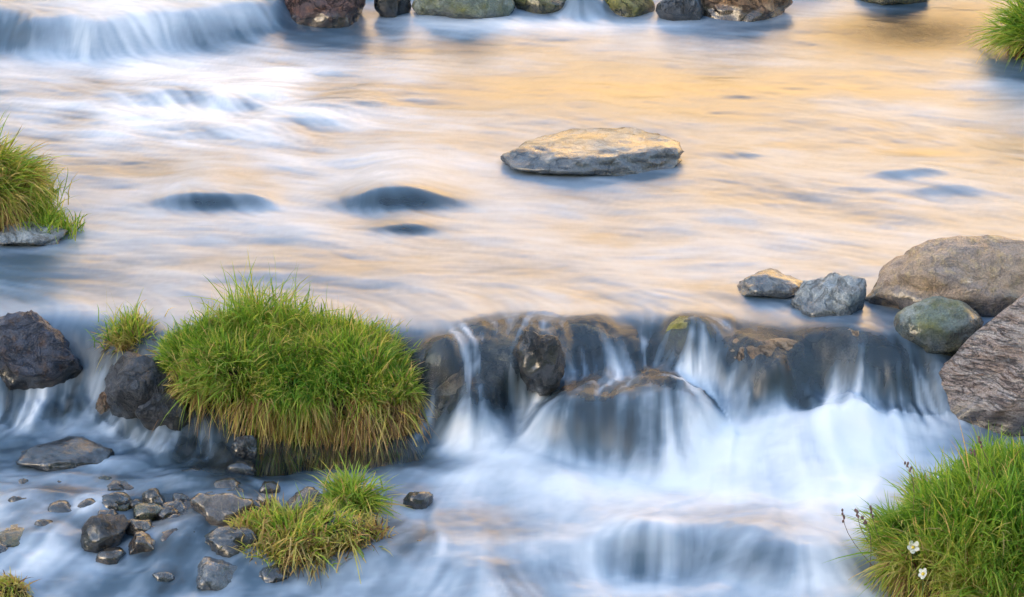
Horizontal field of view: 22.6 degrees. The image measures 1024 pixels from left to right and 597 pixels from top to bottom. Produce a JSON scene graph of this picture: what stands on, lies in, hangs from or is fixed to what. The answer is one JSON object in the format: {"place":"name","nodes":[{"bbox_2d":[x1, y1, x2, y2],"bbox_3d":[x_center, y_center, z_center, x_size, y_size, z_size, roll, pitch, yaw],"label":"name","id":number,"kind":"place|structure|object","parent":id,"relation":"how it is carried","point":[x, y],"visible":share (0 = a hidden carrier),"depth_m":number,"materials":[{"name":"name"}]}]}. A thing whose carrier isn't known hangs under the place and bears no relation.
{"place":"outdoors","nodes":[
{"label":"outdoors","id":0,"kind":"place"},
{"bbox_2d":[0,0,1023,596],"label":"stream water","id":1,"kind":"structure","parent":0,"point":[640,450],"depth_m":9.39,"materials":[{"name":"liquid"}]},
{"bbox_2d":[0,544,7,552],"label":"river rock","id":2,"kind":"object","parent":1,"relation":"in","point":[3,548],"visible":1,"depth_m":7.90,"materials":[{"name":"grey stone"}]},
{"bbox_2d":[0,524,23,546],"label":"river rock","id":3,"kind":"object","parent":1,"relation":"in","point":[11,536],"visible":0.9,"depth_m":7.94,"materials":[{"name":"stone"}]},
{"bbox_2d":[8,496,25,501],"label":"shallow stone","id":4,"kind":"object","parent":1,"relation":"in","point":[13,499],"visible":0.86,"depth_m":8.11,"materials":[{"name":"grey stone"}]},
{"bbox_2d":[18,478,27,483],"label":"shallow stone","id":5,"kind":"object","parent":1,"relation":"in","point":[22,481],"visible":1,"depth_m":8.27,"materials":[{"name":"grey stone"}]},
{"bbox_2d":[0,221,67,245],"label":"river rock","id":6,"kind":"object","parent":1,"relation":"on","point":[29,236],"visible":0.88,"depth_m":9.44,"materials":[{"name":"grey stone"}]},
{"bbox_2d":[34,519,52,525],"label":"shallow stone","id":7,"kind":"object","parent":1,"relation":"in","point":[42,522],"visible":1,"depth_m":7.99,"materials":[{"name":"grey stone"}]},
{"bbox_2d":[48,500,71,512],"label":"shallow stone","id":8,"kind":"object","parent":1,"relation":"in","point":[61,506],"visible":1,"depth_m":8.07,"materials":[{"name":"grey stone"}]},
{"bbox_2d":[16,436,114,471],"bbox_3d":[-1.461,0.523,8.437,0.328,0.083,0.209,0,24,0],"label":"flat stone","id":9,"kind":"object","parent":1,"relation":"on","point":[68,452],"visible":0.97,"depth_m":8.38,"materials":[{"name":"grey stone"}]},
{"bbox_2d":[77,498,95,507],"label":"shallow stone","id":10,"kind":"object","parent":1,"relation":"in","point":[86,502],"visible":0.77,"depth_m":8.09,"materials":[{"name":"grey stone"}]},
{"bbox_2d":[95,392,108,413],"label":"river rock","id":11,"kind":"object","parent":1,"relation":"in","point":[101,406],"visible":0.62,"depth_m":8.66,"materials":[{"name":"brown stone"}]},
{"bbox_2d":[80,514,129,552],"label":"river rock","id":12,"kind":"object","parent":1,"relation":"in","point":[100,532],"visible":0.89,"depth_m":7.91,"materials":[{"name":"black stone"}]},
{"bbox_2d":[98,476,111,479],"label":"shallow stone","id":13,"kind":"object","parent":1,"relation":"in","point":[105,477],"visible":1,"depth_m":8.28,"materials":[{"name":"grey stone"}]},
{"bbox_2d":[98,509,118,514],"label":"shallow stone","id":14,"kind":"object","parent":1,"relation":"on","point":[112,511],"visible":0.3,"depth_m":8.05,"materials":[{"name":"grey stone"}]},
{"bbox_2d":[102,500,118,510],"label":"shallow stone","id":15,"kind":"object","parent":1,"relation":"in","point":[109,504],"visible":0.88,"depth_m":8.10,"materials":[{"name":"grey stone"}]},
{"bbox_2d":[96,547,125,564],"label":"shallow stone","id":16,"kind":"object","parent":1,"relation":"in","point":[110,555],"visible":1,"depth_m":7.86,"materials":[{"name":"grey stone"}]},
{"bbox_2d":[107,483,123,490],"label":"shallow stone","id":17,"kind":"object","parent":1,"relation":"in","point":[116,487],"visible":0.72,"depth_m":8.21,"materials":[{"name":"grey stone"}]},
{"bbox_2d":[102,492,130,504],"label":"shallow stone","id":18,"kind":"object","parent":1,"relation":"in","point":[118,498],"visible":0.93,"depth_m":8.12,"materials":[{"name":"grey stone"}]},
{"bbox_2d":[107,480,133,489],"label":"pebble","id":19,"kind":"object","parent":1,"relation":"on","point":[125,484],"visible":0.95,"depth_m":8.25,"materials":[{"name":"grey stone"}]},
{"bbox_2d":[118,491,132,510],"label":"shallow stone","id":20,"kind":"object","parent":1,"relation":"in","point":[123,507],"visible":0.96,"depth_m":8.13,"materials":[{"name":"grey stone"}]},
{"bbox_2d":[130,499,141,506],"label":"pebble","id":21,"kind":"object","parent":1,"relation":"on","point":[133,503],"visible":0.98,"depth_m":8.13,"materials":[{"name":"grey stone"}]},
{"bbox_2d":[126,519,151,535],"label":"shallow stone","id":22,"kind":"object","parent":1,"relation":"in","point":[136,525],"visible":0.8,"depth_m":7.97,"materials":[{"name":"grey stone"}]},
{"bbox_2d":[128,531,155,554],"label":"river rock","id":23,"kind":"object","parent":1,"relation":"in","point":[141,541],"visible":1,"depth_m":7.90,"materials":[{"name":"grey stone"}]},
{"bbox_2d":[133,501,162,521],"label":"shallow stone","id":24,"kind":"object","parent":1,"relation":"in","point":[146,510],"visible":0.95,"depth_m":8.06,"materials":[{"name":"grey stone"}]},
{"bbox_2d":[142,488,164,504],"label":"pebble","id":25,"kind":"object","parent":1,"relation":"on","point":[153,495],"visible":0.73,"depth_m":8.11,"materials":[{"name":"grey stone"}]},
{"bbox_2d":[152,572,174,581],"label":"shallow stone","id":26,"kind":"object","parent":1,"relation":"in","point":[163,576],"visible":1,"depth_m":7.79,"materials":[{"name":"grey stone"}]},
{"bbox_2d":[157,505,178,519],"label":"pebble","id":27,"kind":"object","parent":1,"relation":"on","point":[166,511],"visible":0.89,"depth_m":8.05,"materials":[{"name":"grey stone"}]},
{"bbox_2d":[160,528,177,540],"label":"river rock","id":28,"kind":"object","parent":1,"relation":"in","point":[166,535],"visible":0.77,"depth_m":7.93,"materials":[{"name":"grey stone"}]},
{"bbox_2d":[161,499,184,512],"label":"shallow stone","id":29,"kind":"object","parent":1,"relation":"in","point":[178,505],"visible":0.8,"depth_m":8.09,"materials":[{"name":"grey stone"}]},
{"bbox_2d":[167,514,180,518],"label":"pebble","id":30,"kind":"object","parent":1,"relation":"on","point":[174,515],"visible":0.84,"depth_m":8.02,"materials":[{"name":"grey stone"}]},
{"bbox_2d":[172,493,188,501],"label":"pebble","id":31,"kind":"object","parent":1,"relation":"in","point":[181,496],"visible":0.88,"depth_m":8.14,"materials":[{"name":"grey stone"}]},
{"bbox_2d":[184,500,189,510],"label":"pebble","id":32,"kind":"object","parent":1,"relation":"in","point":[186,504],"visible":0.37,"depth_m":8.10,"materials":[{"name":"grey stone"}]},
{"bbox_2d":[181,467,203,470],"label":"shallow stone","id":33,"kind":"object","parent":1,"relation":"in","point":[194,469],"visible":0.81,"depth_m":8.30,"materials":[{"name":"grey stone"}]},
{"bbox_2d":[196,556,236,590],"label":"river rock","id":34,"kind":"object","parent":1,"relation":"on","point":[214,574],"visible":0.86,"depth_m":7.77,"materials":[{"name":"grey stone"}]},
{"bbox_2d":[190,493,254,525],"bbox_3d":[-0.900,0.685,8.057,0.180,0.174,0.154,-22,32,-40],"label":"river rock","id":35,"kind":"object","parent":1,"relation":"in","point":[215,509],"visible":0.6,"depth_m":8.00,"materials":[{"name":"beige stone"}]},
{"bbox_2d":[214,477,240,487],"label":"shallow stone","id":36,"kind":"object","parent":1,"relation":"in","point":[230,482],"visible":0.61,"depth_m":8.20,"materials":[{"name":"grey stone"}]},
{"bbox_2d":[205,525,259,557],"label":"river rock","id":37,"kind":"object","parent":1,"relation":"on","point":[224,537],"visible":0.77,"depth_m":7.87,"materials":[{"name":"grey stone"}]},
{"bbox_2d":[231,486,243,491],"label":"pebble","id":38,"kind":"object","parent":1,"relation":"in","point":[239,488],"visible":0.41,"depth_m":8.17,"materials":[{"name":"grey stone"}]},
{"bbox_2d":[224,460,256,475],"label":"shallow stone","id":39,"kind":"object","parent":1,"relation":"in","point":[245,467],"visible":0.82,"depth_m":8.31,"materials":[{"name":"grey stone"}]},
{"bbox_2d":[230,435,257,463],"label":"pebble","id":40,"kind":"object","parent":1,"relation":"in","point":[245,447],"visible":0.81,"depth_m":8.42,"materials":[{"name":"grey stone"}]},
{"bbox_2d":[253,500,264,511],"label":"pebble","id":41,"kind":"object","parent":1,"relation":"on","point":[256,502],"visible":0.32,"depth_m":8.09,"materials":[{"name":"grey stone"}]},
{"bbox_2d":[257,493,273,506],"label":"pebble","id":42,"kind":"object","parent":1,"relation":"on","point":[259,497],"visible":0.52,"depth_m":8.14,"materials":[{"name":"beige stone"}]},
{"bbox_2d":[259,481,280,492],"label":"pebble","id":43,"kind":"object","parent":1,"relation":"on","point":[271,485],"visible":0.91,"depth_m":8.21,"materials":[{"name":"grey stone"}]},
{"bbox_2d":[259,563,289,582],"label":"river rock","id":44,"kind":"object","parent":1,"relation":"in","point":[273,576],"visible":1,"depth_m":7.79,"materials":[{"name":"grey stone"}]},
{"bbox_2d":[285,486,326,510],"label":"river rock","id":45,"kind":"object","parent":1,"relation":"on","point":[307,490],"visible":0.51,"depth_m":8.06,"materials":[{"name":"beige stone"}]},
{"bbox_2d":[324,509,372,541],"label":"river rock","id":46,"kind":"object","parent":1,"relation":"on","point":[331,521],"visible":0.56,"depth_m":7.93,"materials":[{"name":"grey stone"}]},
{"bbox_2d":[374,0,410,17],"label":"river rock","id":47,"kind":"object","parent":1,"relation":"on","point":[390,8],"visible":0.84,"depth_m":11.92,"materials":[{"name":"black stone"}]},
{"bbox_2d":[403,491,432,508],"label":"river rock","id":48,"kind":"object","parent":1,"relation":"on","point":[418,500],"visible":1,"depth_m":8.11,"materials":[{"name":"black stone"}]},
{"bbox_2d":[417,350,461,392],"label":"river rock","id":49,"kind":"object","parent":1,"relation":"in","point":[442,367],"visible":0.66,"depth_m":8.62,"materials":[{"name":"grey stone"}]},
{"bbox_2d":[444,385,476,408],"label":"river rock","id":50,"kind":"object","parent":1,"relation":"in","point":[451,402],"visible":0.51,"depth_m":8.59,"materials":[{"name":"grey stone"}]},
{"bbox_2d":[512,329,565,395],"bbox_3d":[0.090,0.216,8.535,0.179,0.234,0.152,0,24,0],"label":"river rock","id":51,"kind":"object","parent":1,"relation":"on","point":[540,359],"visible":1,"depth_m":8.48,"materials":[{"name":"black stone"}]},
{"bbox_2d":[513,0,565,13],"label":"river rock","id":52,"kind":"object","parent":1,"relation":"in","point":[541,6],"visible":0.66,"depth_m":11.99,"materials":[{"name":"stone"}]},
{"bbox_2d":[500,127,683,175],"bbox_3d":[0.312,-0.563,10.259,0.719,0.162,0.430,-6,25,-13],"label":"flat stone","id":53,"kind":"object","parent":1,"relation":"in","point":[621,151],"visible":0.94,"depth_m":10.14,"materials":[{"name":"grey stone"}]},
{"bbox_2d":[605,0,654,16],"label":"river rock","id":54,"kind":"object","parent":1,"relation":"on","point":[629,8],"visible":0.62,"depth_m":11.95,"materials":[{"name":"stone"}]},
{"bbox_2d":[666,315,688,330],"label":"river rock","id":55,"kind":"object","parent":1,"relation":"in","point":[678,323],"visible":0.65,"depth_m":8.76,"materials":[{"name":"stone"}]},
{"bbox_2d":[655,0,704,20],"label":"river rock","id":56,"kind":"object","parent":1,"relation":"on","point":[678,10],"visible":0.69,"depth_m":11.87,"materials":[{"name":"grey stone"}]},
{"bbox_2d":[737,268,802,297],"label":"river rock","id":57,"kind":"object","parent":1,"relation":"on","point":[770,283],"visible":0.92,"depth_m":9.00,"materials":[{"name":"grey stone"}]},
{"bbox_2d":[790,272,866,316],"bbox_3d":[1.102,0.028,8.923,0.264,0.223,0.200,0,24,0],"label":"river rock","id":58,"kind":"object","parent":1,"relation":"on","point":[833,294],"visible":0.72,"depth_m":8.86,"materials":[{"name":"grey stone"}]},
{"bbox_2d":[848,329,858,336],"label":"river rock","id":59,"kind":"object","parent":1,"relation":"in","point":[855,333],"visible":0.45,"depth_m":8.70,"materials":[{"name":"brown stone"}]},
{"bbox_2d":[861,0,926,4],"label":"river rock","id":60,"kind":"object","parent":1,"relation":"on","point":[886,2],"visible":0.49,"depth_m":12.13,"materials":[{"name":"stone"}]},
{"bbox_2d":[152,22,966,521],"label":"ground","id":61,"kind":"structure","parent":0,"point":[900,32],"depth_m":12.29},
{"bbox_2d":[0,569,39,596],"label":"grass tussock","id":62,"kind":"object","parent":61,"relation":"on","point":[12,586],"depth_m":7.73,"materials":[{"name":"green plant"}]},
{"bbox_2d":[0,310,82,389],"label":"boulder","id":63,"kind":"object","parent":61,"relation":"on","point":[35,351],"visible":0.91,"depth_m":8.71,"materials":[{"name":"grey stone"}]},
{"bbox_2d":[0,112,86,241],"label":"grass tussock","id":64,"kind":"object","parent":61,"relation":"on","point":[26,194],"depth_m":9.53,"materials":[{"name":"green plant"}]},
{"bbox_2d":[85,290,172,371],"bbox_3d":[-1.296,0.190,8.801,0.385,0.420,0.308,0,24,0],"label":"grass tussock","id":65,"kind":"object","parent":61,"relation":"on","point":[121,336],"depth_m":8.74,"materials":[{"name":"green plant"}]},
{"bbox_2d":[104,352,174,418],"bbox_3d":[-1.238,0.350,8.625,0.272,0.329,0.211,0,24,0],"label":"rock","id":66,"kind":"object","parent":61,"relation":"on","point":[133,380],"visible":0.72,"depth_m":8.55,"materials":[{"name":"black stone"}]},
{"bbox_2d":[135,392,190,444],"bbox_3d":[-1.157,0.408,8.550,0.188,0.208,0.150,0,24,0],"label":"river rock","id":67,"kind":"object","parent":61,"relation":"on","point":[151,412],"visible":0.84,"depth_m":8.48,"materials":[{"name":"black stone"}]},
{"bbox_2d":[217,403,243,450],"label":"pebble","id":68,"kind":"object","parent":61,"relation":"on","point":[223,419],"visible":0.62,"depth_m":8.51,"materials":[{"name":"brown stone"}]},
{"bbox_2d":[145,250,435,476],"bbox_3d":[-0.737,0.276,8.725,1.290,0.902,0.892,0,24,0],"label":"grass tussock","id":69,"kind":"object","parent":61,"relation":"on","point":[286,369],"depth_m":8.51,"materials":[{"name":"green plant"}]},
{"bbox_2d":[215,480,398,585],"bbox_3d":[-0.644,0.836,7.990,0.769,0.531,0.621,-5,25,-12],"label":"grass tussock","id":70,"kind":"object","parent":61,"relation":"on","point":[288,537],"depth_m":7.88,"materials":[{"name":"green plant"}]},
{"bbox_2d":[285,0,365,27],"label":"boulder","id":71,"kind":"object","parent":61,"relation":"on","point":[330,13],"visible":0.55,"depth_m":11.80,"materials":[{"name":"brown stone"}]},
{"bbox_2d":[300,453,410,521],"bbox_3d":[-0.493,0.689,8.092,0.461,0.470,0.488,0,24,0],"label":"grass tussock","id":72,"kind":"object","parent":61,"relation":"on","point":[348,487],"depth_m":8.08,"materials":[{"name":"green plant"}]},
{"bbox_2d":[435,368,463,410],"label":"river rock","id":73,"kind":"object","parent":61,"relation":"on","point":[451,385],"visible":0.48,"depth_m":8.61,"materials":[{"name":"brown stone"}]},
{"bbox_2d":[411,0,514,18],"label":"stone slab","id":74,"kind":"structure","parent":61,"relation":"on","point":[468,9],"depth_m":11.89,"materials":[{"name":"stone"}]},
{"bbox_2d":[701,0,792,21],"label":"boulder","id":75,"kind":"object","parent":61,"relation":"on","point":[745,10],"visible":0.45,"depth_m":11.90,"materials":[{"name":"brown stone"}]},
{"bbox_2d":[730,337,796,360],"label":"river rock","id":76,"kind":"object","parent":61,"relation":"on","point":[769,347],"visible":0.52,"depth_m":8.66,"materials":[{"name":"brown stone"}]},
{"bbox_2d":[821,411,1023,596],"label":"grass tussock","id":77,"kind":"object","parent":61,"relation":"on","point":[961,523],"depth_m":7.64,"materials":[{"name":"green plant"}]},
{"bbox_2d":[907,541,918,582],"bbox_3d":[1.196,0.792,7.635,0.035,0.162,0.046,11,26,23],"label":"white flower","id":78,"kind":"object","parent":77,"relation":"on","point":[914,547],"visible":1,"depth_m":7.60,"materials":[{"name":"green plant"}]},
{"bbox_2d":[918,568,926,596],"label":"white flower","id":79,"kind":"object","parent":77,"relation":"on","point":[923,572],"visible":0.99,"depth_m":7.55,"materials":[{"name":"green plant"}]},
{"bbox_2d":[865,235,1023,316],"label":"boulder","id":80,"kind":"object","parent":61,"relation":"on","point":[983,276],"visible":0.71,"depth_m":8.87,"materials":[{"name":"beige stone"}]},
{"bbox_2d":[939,294,1023,436],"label":"jagged rock","id":81,"kind":"object","parent":61,"relation":"on","point":[981,373],"visible":0.47,"depth_m":8.57,"materials":[{"name":"grey stone"}]},
{"bbox_2d":[963,0,1023,71],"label":"grass tussock","id":82,"kind":"object","parent":61,"relation":"on","point":[1010,34],"depth_m":11.35,"materials":[{"name":"green plant"}]},
{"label":"river rock","id":83,"kind":"object","parent":61,"relation":"on","visible":0},
{"bbox_2d":[893,296,983,355],"bbox_3d":[1.462,0.104,8.774,0.308,0.230,0.231,0,24,0],"label":"round stone","id":84,"kind":"object","parent":83,"relation":"on","point":[940,325],"visible":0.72,"depth_m":8.69,"materials":[{"name":"green stone"}]}
]}

